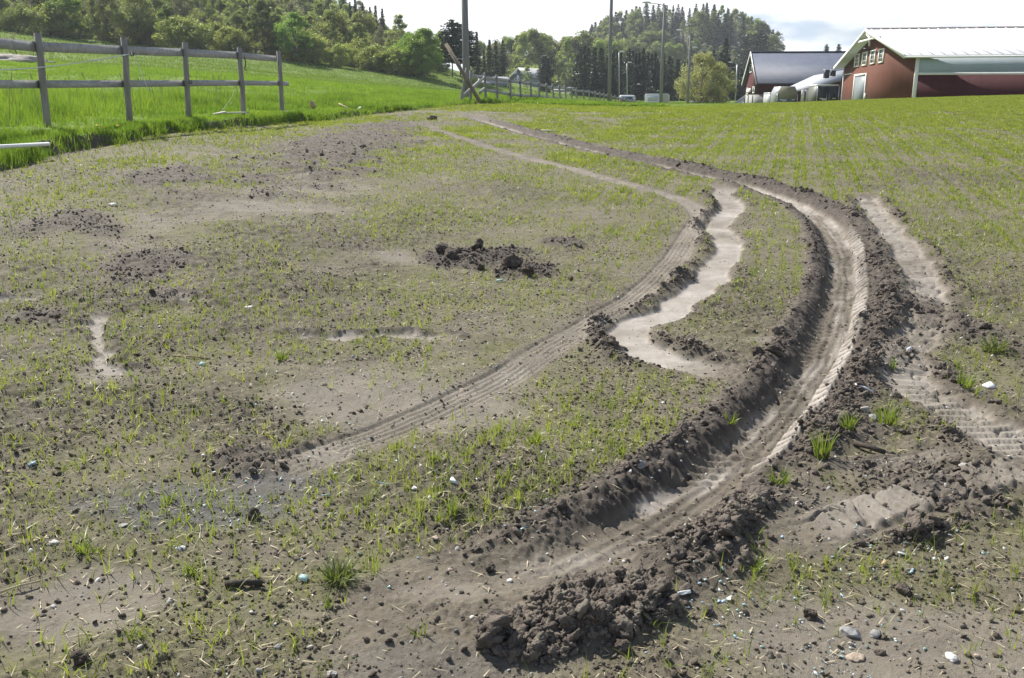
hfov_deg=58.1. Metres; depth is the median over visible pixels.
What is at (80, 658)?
soil clod
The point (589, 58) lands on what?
spruce tree
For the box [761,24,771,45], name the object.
budding tree
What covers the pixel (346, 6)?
birch tree
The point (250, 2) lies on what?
birch tree
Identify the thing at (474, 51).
pine tree
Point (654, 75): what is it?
spruce tree
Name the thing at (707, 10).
spruce tree
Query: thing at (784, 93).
horse trailer
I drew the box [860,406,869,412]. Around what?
stone
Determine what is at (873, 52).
window
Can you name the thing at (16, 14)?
shrub
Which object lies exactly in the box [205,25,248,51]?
shrub
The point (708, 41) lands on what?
spruce tree
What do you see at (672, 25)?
spruce tree
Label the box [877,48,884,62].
window
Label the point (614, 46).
birch tree
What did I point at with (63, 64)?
fence cord
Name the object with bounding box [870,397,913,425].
grass tuft
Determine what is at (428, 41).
broadleaf tree
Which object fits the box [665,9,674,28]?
birch tree
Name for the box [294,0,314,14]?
broadleaf tree
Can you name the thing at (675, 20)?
spruce tree
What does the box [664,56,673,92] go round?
spruce tree
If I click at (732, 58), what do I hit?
budding tree
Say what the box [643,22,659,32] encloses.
broadleaf tree
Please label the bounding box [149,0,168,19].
broadleaf tree
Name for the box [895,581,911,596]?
soil clod
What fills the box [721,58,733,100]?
spruce tree
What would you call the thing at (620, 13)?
birch tree
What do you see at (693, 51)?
spruce tree
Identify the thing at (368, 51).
shrub
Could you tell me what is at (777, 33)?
budding tree
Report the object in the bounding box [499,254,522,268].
soil clod
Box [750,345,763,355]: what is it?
soil clod
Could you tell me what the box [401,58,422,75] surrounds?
shrub
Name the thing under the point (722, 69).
willow tree
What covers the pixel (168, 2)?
broadleaf tree
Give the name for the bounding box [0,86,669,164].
tall grass
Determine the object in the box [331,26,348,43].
broadleaf tree
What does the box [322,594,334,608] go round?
grass tuft
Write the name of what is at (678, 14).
spruce tree
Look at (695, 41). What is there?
broadleaf tree
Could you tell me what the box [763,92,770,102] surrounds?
horse trailer
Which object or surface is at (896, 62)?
red hall
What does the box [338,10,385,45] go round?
broadleaf tree
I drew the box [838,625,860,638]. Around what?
stone
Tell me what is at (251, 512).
soil clod
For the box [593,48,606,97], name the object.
spruce tree
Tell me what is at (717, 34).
spruce tree
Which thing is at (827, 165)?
crop seedlings
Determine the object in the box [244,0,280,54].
broadleaf tree
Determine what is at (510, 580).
gravel
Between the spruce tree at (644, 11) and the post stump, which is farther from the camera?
the spruce tree at (644, 11)
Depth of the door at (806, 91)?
101.11 m
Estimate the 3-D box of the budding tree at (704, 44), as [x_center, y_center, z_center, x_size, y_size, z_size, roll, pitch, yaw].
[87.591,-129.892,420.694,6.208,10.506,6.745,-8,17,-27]
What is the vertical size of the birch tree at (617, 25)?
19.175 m
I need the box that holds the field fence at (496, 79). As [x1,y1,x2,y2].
[460,68,636,101]
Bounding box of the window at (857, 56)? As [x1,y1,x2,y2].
[854,53,859,66]
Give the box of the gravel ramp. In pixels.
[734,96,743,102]
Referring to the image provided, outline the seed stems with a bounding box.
[9,73,239,126]
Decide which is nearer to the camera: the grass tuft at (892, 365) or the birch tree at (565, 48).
the grass tuft at (892, 365)
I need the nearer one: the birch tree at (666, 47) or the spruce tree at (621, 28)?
the birch tree at (666, 47)
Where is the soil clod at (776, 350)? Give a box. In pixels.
[764,344,783,355]
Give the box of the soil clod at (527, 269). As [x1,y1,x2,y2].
[521,265,533,274]
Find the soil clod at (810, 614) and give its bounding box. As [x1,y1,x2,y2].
[803,608,817,620]
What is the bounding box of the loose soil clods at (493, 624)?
[43,140,1003,663]
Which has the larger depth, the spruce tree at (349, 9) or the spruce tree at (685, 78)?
the spruce tree at (685, 78)
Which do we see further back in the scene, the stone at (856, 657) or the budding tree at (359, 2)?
the budding tree at (359, 2)
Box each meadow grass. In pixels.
[0,59,745,103]
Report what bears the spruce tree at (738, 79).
on the meadow
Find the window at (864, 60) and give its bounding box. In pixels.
[861,51,867,65]
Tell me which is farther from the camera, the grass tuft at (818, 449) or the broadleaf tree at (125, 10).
the broadleaf tree at (125, 10)
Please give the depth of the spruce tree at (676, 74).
195.64 m
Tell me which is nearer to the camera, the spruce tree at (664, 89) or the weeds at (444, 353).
the weeds at (444, 353)
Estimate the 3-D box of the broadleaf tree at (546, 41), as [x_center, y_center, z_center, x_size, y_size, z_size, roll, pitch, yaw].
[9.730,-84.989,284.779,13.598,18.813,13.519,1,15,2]
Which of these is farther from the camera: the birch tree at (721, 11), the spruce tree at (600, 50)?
the birch tree at (721, 11)
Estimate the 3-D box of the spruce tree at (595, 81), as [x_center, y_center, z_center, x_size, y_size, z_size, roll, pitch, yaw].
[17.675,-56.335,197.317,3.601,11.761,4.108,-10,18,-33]
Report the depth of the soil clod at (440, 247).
8.92 m
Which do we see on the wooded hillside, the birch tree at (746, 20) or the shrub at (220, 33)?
the birch tree at (746, 20)
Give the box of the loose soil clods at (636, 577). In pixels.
[473,404,960,663]
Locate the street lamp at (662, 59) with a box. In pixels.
[642,1,665,102]
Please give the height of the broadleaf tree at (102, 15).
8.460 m
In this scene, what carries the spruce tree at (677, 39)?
on the wooded hillside
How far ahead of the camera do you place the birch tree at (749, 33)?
418.11 m
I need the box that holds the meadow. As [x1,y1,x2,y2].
[0,28,744,159]
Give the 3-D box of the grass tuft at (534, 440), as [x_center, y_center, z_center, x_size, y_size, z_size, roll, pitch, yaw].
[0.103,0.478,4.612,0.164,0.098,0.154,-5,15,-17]
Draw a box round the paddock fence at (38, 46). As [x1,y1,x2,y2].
[0,33,288,127]
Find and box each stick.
[0,580,40,592]
[173,355,209,358]
[225,579,262,586]
[853,440,885,454]
[855,383,872,391]
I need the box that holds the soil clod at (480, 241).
[475,238,483,247]
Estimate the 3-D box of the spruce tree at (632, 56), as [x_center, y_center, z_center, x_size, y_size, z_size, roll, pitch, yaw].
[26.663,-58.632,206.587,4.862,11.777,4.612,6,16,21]
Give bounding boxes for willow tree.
[674,51,728,103]
[694,62,737,103]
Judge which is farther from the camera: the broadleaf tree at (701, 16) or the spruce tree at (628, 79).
the broadleaf tree at (701, 16)
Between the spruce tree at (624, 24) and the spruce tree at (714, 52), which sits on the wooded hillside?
the spruce tree at (624, 24)
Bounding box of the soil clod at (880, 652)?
[873,649,885,654]
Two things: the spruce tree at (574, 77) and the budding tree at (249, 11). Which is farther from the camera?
the spruce tree at (574, 77)
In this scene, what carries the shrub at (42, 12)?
on the meadow
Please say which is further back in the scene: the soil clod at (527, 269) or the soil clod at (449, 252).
the soil clod at (449, 252)
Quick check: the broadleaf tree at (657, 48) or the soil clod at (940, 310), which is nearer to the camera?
the soil clod at (940, 310)
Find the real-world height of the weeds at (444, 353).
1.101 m
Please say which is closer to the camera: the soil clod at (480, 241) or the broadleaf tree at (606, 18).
the soil clod at (480, 241)
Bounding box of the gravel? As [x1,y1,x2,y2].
[0,126,1023,677]
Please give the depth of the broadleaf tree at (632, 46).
380.90 m
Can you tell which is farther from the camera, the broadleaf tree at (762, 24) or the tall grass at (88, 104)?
the broadleaf tree at (762, 24)
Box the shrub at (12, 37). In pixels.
[4,31,25,54]
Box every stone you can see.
[49,539,59,545]
[175,545,185,550]
[327,670,336,676]
[635,460,645,468]
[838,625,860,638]
[845,652,864,662]
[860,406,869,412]
[869,414,877,419]
[869,629,880,637]
[945,652,958,662]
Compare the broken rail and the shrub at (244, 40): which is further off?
the shrub at (244, 40)
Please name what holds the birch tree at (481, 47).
on the meadow
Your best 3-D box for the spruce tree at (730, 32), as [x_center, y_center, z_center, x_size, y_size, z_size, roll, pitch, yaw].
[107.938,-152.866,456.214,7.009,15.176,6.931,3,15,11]
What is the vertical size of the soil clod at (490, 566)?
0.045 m
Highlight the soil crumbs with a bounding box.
[0,110,1023,677]
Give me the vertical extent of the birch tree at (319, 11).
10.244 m
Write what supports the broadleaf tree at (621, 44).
on the meadow
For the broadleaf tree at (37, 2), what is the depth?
142.09 m
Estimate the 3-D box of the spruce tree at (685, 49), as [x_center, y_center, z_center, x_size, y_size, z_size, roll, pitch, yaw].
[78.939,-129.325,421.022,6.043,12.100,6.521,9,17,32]
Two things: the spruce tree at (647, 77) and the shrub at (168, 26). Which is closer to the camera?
the shrub at (168, 26)
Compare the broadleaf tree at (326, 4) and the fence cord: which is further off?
the broadleaf tree at (326, 4)
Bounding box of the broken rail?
[463,76,483,97]
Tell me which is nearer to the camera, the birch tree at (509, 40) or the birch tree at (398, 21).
the birch tree at (398, 21)
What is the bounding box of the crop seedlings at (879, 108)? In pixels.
[149,94,1023,165]
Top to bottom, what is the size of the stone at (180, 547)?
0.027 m
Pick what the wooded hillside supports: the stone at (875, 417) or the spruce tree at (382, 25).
the spruce tree at (382, 25)
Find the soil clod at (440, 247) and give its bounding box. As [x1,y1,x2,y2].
[434,242,454,252]
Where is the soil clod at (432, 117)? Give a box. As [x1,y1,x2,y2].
[427,115,436,119]
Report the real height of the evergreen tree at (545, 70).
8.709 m
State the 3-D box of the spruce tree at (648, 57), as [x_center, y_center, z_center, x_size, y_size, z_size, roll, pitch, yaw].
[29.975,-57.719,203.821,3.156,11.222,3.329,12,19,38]
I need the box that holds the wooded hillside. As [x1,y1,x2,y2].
[11,1,743,90]
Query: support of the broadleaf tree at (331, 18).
on the wooded hillside
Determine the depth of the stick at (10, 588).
3.16 m
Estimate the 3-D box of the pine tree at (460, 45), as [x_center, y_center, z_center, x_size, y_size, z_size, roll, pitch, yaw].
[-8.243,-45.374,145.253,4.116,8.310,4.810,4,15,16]
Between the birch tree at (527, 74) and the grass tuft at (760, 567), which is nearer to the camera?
the grass tuft at (760, 567)
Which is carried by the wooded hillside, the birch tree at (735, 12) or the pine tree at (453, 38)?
the birch tree at (735, 12)
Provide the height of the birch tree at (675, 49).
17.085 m
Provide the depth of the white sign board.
117.08 m
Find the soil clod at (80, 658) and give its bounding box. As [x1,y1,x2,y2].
[70,649,90,665]
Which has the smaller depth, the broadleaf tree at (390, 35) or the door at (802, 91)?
the door at (802, 91)
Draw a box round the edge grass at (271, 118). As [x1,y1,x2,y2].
[0,100,458,169]
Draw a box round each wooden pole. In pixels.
[461,0,468,97]
[607,0,612,101]
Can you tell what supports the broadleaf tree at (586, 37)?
on the meadow
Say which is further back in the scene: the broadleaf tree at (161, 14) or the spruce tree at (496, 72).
the spruce tree at (496, 72)
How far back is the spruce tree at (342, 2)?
249.81 m
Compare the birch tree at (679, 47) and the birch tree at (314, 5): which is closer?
the birch tree at (314, 5)
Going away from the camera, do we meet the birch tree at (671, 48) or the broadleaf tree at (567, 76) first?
the broadleaf tree at (567, 76)
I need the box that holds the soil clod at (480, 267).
[477,263,483,269]
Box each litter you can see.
[0,109,1023,677]
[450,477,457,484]
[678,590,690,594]
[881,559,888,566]
[982,381,996,388]
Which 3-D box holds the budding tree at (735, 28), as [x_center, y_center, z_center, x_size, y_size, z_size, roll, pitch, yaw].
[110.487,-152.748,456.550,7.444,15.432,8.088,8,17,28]
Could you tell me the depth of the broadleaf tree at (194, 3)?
160.32 m
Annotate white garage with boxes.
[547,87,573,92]
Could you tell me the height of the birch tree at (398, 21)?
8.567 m
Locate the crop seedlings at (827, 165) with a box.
[0,133,1023,339]
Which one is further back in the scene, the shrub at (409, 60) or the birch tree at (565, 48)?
the birch tree at (565, 48)
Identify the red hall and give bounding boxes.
[833,26,1023,99]
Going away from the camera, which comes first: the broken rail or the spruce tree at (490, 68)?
the broken rail
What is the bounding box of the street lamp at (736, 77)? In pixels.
[729,62,737,100]
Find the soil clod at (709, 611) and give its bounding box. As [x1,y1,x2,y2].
[705,606,713,616]
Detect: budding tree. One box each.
[82,0,113,29]
[111,0,132,30]
[167,0,196,37]
[243,7,263,52]
[284,0,304,25]
[352,0,366,14]
[369,26,389,47]
[483,39,513,66]
[558,36,580,76]
[661,33,672,63]
[701,43,708,52]
[728,55,738,70]
[730,14,740,44]
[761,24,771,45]
[774,31,785,48]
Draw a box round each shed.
[476,77,508,86]
[792,69,842,101]
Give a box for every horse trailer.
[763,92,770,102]
[770,86,797,102]
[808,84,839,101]
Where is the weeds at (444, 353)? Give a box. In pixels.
[0,127,1023,677]
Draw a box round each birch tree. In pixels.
[185,0,218,31]
[215,0,242,30]
[220,0,246,26]
[241,0,264,52]
[275,7,285,23]
[282,0,299,13]
[304,15,319,38]
[307,0,318,15]
[310,1,324,30]
[329,3,338,12]
[341,4,352,21]
[385,14,407,49]
[471,40,485,71]
[480,45,496,73]
[504,36,525,67]
[507,34,527,67]
[508,32,536,67]
[510,56,520,72]
[516,27,543,67]
[522,65,533,87]
[550,39,559,78]
[554,36,576,83]
[556,72,567,86]
[582,36,606,77]
[589,40,612,77]
[599,25,612,38]
[604,24,617,35]
[612,22,621,39]
[612,41,623,72]
[616,10,625,23]
[616,32,622,40]
[626,31,637,41]
[634,8,644,29]
[634,42,641,73]
[656,9,662,23]
[664,42,674,76]
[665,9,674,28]
[665,45,680,82]
[672,45,686,74]
[673,44,687,76]
[680,21,686,33]
[695,41,703,52]
[708,11,719,41]
[716,5,727,25]
[727,8,738,34]
[734,11,747,32]
[739,16,752,36]
[743,31,753,49]
[750,19,761,32]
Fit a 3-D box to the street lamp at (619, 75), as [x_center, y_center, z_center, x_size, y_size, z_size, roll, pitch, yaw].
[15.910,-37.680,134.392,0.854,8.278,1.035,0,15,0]
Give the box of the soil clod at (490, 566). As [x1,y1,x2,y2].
[485,561,495,571]
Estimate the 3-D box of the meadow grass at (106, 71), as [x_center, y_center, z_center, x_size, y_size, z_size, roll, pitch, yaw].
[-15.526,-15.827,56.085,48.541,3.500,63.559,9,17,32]
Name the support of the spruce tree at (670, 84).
on the meadow
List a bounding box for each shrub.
[0,0,19,27]
[0,0,39,32]
[4,31,25,54]
[22,1,75,36]
[49,6,85,34]
[78,11,115,37]
[109,12,160,44]
[122,11,163,44]
[152,15,199,47]
[162,14,215,49]
[182,17,215,49]
[199,21,225,48]
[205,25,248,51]
[221,27,257,52]
[261,32,291,57]
[279,29,329,60]
[294,33,332,63]
[325,42,353,67]
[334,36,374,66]
[353,45,394,70]
[355,42,390,70]
[376,46,417,73]
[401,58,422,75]
[506,65,557,84]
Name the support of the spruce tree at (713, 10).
on the wooded hillside
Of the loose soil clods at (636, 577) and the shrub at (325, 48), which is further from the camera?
the shrub at (325, 48)
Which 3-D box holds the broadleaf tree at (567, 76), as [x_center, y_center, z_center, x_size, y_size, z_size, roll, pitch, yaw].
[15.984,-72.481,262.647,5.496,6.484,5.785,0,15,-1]
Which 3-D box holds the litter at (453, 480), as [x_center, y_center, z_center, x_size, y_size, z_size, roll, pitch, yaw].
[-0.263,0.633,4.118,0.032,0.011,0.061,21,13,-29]
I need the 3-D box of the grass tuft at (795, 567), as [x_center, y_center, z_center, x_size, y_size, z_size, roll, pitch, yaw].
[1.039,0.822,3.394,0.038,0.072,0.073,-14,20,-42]
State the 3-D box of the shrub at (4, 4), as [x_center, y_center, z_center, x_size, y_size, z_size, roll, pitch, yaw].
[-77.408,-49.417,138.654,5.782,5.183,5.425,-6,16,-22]
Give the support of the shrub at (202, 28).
on the meadow
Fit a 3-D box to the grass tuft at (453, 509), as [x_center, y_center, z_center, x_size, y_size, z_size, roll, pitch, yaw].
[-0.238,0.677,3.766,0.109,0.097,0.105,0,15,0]
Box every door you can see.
[801,90,804,101]
[804,90,807,100]
[852,73,866,99]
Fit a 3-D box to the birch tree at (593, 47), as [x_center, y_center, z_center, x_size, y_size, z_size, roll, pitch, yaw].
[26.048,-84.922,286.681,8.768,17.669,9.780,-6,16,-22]
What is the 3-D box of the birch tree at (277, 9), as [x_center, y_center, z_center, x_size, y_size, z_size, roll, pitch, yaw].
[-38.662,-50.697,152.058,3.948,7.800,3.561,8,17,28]
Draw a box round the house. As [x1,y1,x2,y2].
[509,67,542,86]
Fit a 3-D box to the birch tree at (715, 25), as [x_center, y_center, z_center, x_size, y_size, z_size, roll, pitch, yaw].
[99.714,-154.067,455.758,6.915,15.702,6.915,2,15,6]
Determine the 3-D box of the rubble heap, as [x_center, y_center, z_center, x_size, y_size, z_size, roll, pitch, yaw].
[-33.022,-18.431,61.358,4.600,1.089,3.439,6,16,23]
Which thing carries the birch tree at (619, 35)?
on the wooded hillside
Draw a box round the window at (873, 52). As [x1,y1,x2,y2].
[869,50,875,64]
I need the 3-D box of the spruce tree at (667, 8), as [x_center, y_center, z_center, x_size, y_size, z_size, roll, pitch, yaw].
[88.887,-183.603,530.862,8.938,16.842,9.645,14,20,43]
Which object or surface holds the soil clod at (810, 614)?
on the field
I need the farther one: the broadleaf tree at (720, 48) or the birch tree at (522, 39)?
the broadleaf tree at (720, 48)
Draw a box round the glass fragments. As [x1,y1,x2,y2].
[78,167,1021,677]
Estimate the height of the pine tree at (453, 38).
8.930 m
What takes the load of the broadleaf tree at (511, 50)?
on the meadow
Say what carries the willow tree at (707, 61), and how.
on the meadow
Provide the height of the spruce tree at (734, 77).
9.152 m
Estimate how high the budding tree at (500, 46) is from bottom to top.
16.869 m
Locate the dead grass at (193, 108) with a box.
[1,87,514,139]
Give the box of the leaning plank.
[444,43,480,102]
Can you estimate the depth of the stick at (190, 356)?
5.79 m
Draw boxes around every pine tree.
[436,32,450,71]
[438,19,461,76]
[453,24,472,76]
[469,30,478,69]
[734,34,755,73]
[747,29,769,56]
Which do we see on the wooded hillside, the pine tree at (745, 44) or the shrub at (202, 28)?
the pine tree at (745, 44)
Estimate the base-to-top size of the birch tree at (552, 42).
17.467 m
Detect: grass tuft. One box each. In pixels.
[43,396,71,407]
[71,534,95,555]
[160,489,178,503]
[180,560,206,578]
[271,345,294,360]
[311,553,370,594]
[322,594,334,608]
[403,617,428,638]
[421,450,443,462]
[443,492,461,516]
[522,424,543,443]
[611,438,632,454]
[722,410,739,424]
[745,552,771,573]
[762,463,796,484]
[787,555,802,570]
[806,427,844,459]
[837,407,863,430]
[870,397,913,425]
[889,354,897,370]
[950,370,981,388]
[962,330,1019,353]
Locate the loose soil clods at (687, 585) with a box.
[3,119,1023,668]
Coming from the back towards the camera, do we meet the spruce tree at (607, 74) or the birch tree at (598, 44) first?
the birch tree at (598, 44)
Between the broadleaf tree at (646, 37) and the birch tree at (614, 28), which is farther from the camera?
the birch tree at (614, 28)
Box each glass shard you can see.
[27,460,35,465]
[299,574,308,581]
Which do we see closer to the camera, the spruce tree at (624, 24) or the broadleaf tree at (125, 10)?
the broadleaf tree at (125, 10)
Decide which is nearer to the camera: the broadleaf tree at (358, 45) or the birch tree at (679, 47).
the broadleaf tree at (358, 45)
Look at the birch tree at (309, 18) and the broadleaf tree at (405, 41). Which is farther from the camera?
the birch tree at (309, 18)
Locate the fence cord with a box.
[0,53,131,70]
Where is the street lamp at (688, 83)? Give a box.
[675,29,690,103]
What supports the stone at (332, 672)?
on the field
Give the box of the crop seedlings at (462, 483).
[0,299,1023,677]
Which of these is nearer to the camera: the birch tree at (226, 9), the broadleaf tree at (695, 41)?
the birch tree at (226, 9)
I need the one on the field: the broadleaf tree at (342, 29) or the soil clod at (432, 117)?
the soil clod at (432, 117)
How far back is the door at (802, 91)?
101.11 m
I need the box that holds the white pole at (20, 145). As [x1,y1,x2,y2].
[0,142,49,148]
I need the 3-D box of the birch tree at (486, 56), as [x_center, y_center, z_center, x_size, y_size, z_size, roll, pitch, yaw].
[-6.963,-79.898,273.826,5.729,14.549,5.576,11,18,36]
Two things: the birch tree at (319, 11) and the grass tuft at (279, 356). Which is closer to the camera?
the grass tuft at (279, 356)
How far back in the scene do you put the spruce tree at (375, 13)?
193.93 m
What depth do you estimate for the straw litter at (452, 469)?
3.97 m
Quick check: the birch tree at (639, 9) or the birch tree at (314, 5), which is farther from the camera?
the birch tree at (639, 9)
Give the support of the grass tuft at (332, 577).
on the field
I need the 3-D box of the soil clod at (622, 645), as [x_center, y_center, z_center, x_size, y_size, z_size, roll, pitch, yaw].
[0.346,0.967,2.893,0.050,0.050,0.057,-5,16,-20]
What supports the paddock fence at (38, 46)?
on the meadow
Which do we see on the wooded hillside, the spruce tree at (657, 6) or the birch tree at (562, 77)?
the spruce tree at (657, 6)
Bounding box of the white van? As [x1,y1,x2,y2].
[619,95,634,101]
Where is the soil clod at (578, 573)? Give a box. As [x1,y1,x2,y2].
[572,569,588,579]
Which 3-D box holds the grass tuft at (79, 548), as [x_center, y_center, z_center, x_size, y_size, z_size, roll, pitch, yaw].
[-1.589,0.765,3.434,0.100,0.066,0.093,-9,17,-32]
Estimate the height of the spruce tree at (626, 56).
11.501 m
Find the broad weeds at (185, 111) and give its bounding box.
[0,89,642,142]
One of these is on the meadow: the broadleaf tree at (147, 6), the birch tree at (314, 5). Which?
the broadleaf tree at (147, 6)
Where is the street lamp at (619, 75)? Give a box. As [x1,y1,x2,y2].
[619,51,624,95]
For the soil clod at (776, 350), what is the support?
on the field
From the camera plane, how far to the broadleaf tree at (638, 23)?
478.13 m
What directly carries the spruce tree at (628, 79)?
on the meadow
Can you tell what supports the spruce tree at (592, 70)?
on the meadow
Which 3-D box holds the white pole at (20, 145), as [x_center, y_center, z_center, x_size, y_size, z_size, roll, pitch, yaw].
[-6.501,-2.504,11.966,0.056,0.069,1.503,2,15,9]
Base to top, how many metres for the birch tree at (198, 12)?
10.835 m
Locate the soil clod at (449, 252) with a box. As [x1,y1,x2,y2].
[444,248,457,258]
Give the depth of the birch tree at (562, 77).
260.02 m
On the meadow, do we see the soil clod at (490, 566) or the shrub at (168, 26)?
the shrub at (168, 26)
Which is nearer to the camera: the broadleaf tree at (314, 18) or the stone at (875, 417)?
the stone at (875, 417)
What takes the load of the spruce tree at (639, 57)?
on the meadow
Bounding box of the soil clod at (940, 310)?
[935,308,946,313]
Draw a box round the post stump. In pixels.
[309,100,315,108]
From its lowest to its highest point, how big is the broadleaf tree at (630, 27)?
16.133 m
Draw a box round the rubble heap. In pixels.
[0,54,55,62]
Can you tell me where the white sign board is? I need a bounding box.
[648,96,657,101]
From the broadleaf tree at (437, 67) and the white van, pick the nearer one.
the white van
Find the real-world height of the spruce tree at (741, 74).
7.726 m
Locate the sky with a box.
[336,0,1023,70]
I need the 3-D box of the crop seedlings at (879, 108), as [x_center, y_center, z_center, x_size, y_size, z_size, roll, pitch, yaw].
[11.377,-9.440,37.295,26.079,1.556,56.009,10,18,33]
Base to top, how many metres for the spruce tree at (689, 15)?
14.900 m
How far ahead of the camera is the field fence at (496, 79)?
47.84 m
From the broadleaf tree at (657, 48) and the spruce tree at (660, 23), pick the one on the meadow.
the broadleaf tree at (657, 48)
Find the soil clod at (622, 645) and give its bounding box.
[614,638,632,654]
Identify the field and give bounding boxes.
[0,102,1023,677]
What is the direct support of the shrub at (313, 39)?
on the meadow
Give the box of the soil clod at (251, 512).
[246,507,260,521]
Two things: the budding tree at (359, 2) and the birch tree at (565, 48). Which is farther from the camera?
the birch tree at (565, 48)
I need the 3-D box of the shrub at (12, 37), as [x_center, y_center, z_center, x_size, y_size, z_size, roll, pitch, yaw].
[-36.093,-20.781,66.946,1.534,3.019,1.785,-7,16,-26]
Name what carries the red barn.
on the meadow
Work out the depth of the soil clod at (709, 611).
3.09 m
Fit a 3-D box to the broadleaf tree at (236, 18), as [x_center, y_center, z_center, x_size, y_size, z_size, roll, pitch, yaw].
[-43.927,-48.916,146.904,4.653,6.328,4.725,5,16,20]
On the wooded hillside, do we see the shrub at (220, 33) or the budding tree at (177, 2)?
the budding tree at (177, 2)
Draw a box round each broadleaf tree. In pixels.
[19,0,57,28]
[44,0,86,37]
[56,4,84,21]
[81,0,120,40]
[111,0,155,44]
[114,2,141,38]
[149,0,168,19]
[155,5,177,38]
[157,0,192,18]
[184,0,221,23]
[200,0,217,19]
[207,0,225,25]
[219,1,240,21]
[223,12,247,44]
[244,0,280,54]
[255,0,283,48]
[256,12,289,57]
[272,12,315,57]
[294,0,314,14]
[296,13,332,42]
[309,9,355,61]
[323,0,338,9]
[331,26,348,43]
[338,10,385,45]
[343,22,372,65]
[388,30,401,39]
[392,32,430,74]
[396,27,443,75]
[427,30,453,72]
[479,49,514,72]
[507,29,540,66]
[524,33,564,84]
[549,42,566,78]
[555,36,574,64]
[556,30,606,72]
[560,73,572,86]
[592,20,608,39]
[603,15,619,28]
[604,36,633,84]
[620,10,648,32]
[623,23,638,39]
[624,42,644,80]
[629,20,645,36]
[635,31,660,55]
[641,43,674,85]
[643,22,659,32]
[644,30,665,50]
[648,30,674,62]
[684,10,714,42]
[687,38,701,54]
[716,46,729,56]
[730,49,736,58]
[746,20,770,43]
[762,34,785,50]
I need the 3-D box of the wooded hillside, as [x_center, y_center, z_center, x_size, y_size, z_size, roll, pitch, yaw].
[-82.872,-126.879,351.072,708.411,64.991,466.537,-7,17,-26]
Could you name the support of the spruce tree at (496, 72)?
on the meadow
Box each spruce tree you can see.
[240,0,251,30]
[338,0,348,10]
[348,2,352,25]
[352,0,356,12]
[373,5,379,28]
[379,9,386,36]
[472,32,483,74]
[481,50,486,75]
[484,40,495,76]
[490,40,504,76]
[498,40,512,84]
[566,55,582,94]
[572,47,586,95]
[579,45,590,96]
[582,47,591,90]
[586,47,602,97]
[587,50,595,94]
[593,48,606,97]
[597,49,607,97]
[604,50,612,98]
[611,49,618,94]
[611,50,615,86]
[611,50,626,99]
[619,22,623,34]
[620,15,628,35]
[621,51,630,94]
[622,48,634,94]
[625,50,636,94]
[630,53,639,99]
[632,52,641,98]
[634,49,648,99]
[641,4,650,23]
[643,52,649,89]
[643,54,653,100]
[644,52,664,98]
[645,16,649,30]
[655,4,661,27]
[657,53,669,93]
[657,59,666,93]
[658,17,662,28]
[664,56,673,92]
[666,5,669,30]
[666,57,676,100]
[669,18,674,35]
[672,59,681,100]
[673,11,679,29]
[674,4,681,26]
[675,26,681,44]
[675,59,681,100]
[679,11,686,29]
[680,42,687,66]
[680,63,686,100]
[685,8,691,26]
[685,46,693,79]
[685,50,695,85]
[691,3,700,33]
[697,12,716,43]
[699,50,716,97]
[704,4,710,21]
[708,13,723,43]
[710,5,716,33]
[714,38,733,96]
[717,13,732,44]
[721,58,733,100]
[722,14,735,45]
[723,61,738,100]
[726,8,729,33]
[731,65,743,100]
[734,69,744,100]
[735,17,746,48]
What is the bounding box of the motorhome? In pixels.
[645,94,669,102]
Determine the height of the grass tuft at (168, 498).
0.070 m
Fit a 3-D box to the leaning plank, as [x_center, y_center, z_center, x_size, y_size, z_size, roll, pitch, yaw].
[-1.871,-10.133,35.076,1.512,2.191,0.100,7,16,24]
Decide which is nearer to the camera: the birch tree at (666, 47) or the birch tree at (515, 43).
the birch tree at (515, 43)
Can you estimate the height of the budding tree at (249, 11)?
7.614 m
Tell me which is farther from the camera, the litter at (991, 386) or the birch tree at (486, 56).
the birch tree at (486, 56)
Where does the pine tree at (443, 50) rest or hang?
on the meadow
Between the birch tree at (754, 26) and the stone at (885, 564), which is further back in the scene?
the birch tree at (754, 26)
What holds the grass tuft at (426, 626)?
on the field
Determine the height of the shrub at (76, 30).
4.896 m
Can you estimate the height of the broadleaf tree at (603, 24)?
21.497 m
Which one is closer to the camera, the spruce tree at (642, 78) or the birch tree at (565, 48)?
the spruce tree at (642, 78)
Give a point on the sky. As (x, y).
(805, 25)
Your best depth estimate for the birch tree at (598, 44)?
278.78 m
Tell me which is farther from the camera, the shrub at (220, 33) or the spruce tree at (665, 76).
the spruce tree at (665, 76)
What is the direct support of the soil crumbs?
on the field
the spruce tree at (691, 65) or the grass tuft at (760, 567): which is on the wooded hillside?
the spruce tree at (691, 65)
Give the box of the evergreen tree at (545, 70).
[535,55,554,92]

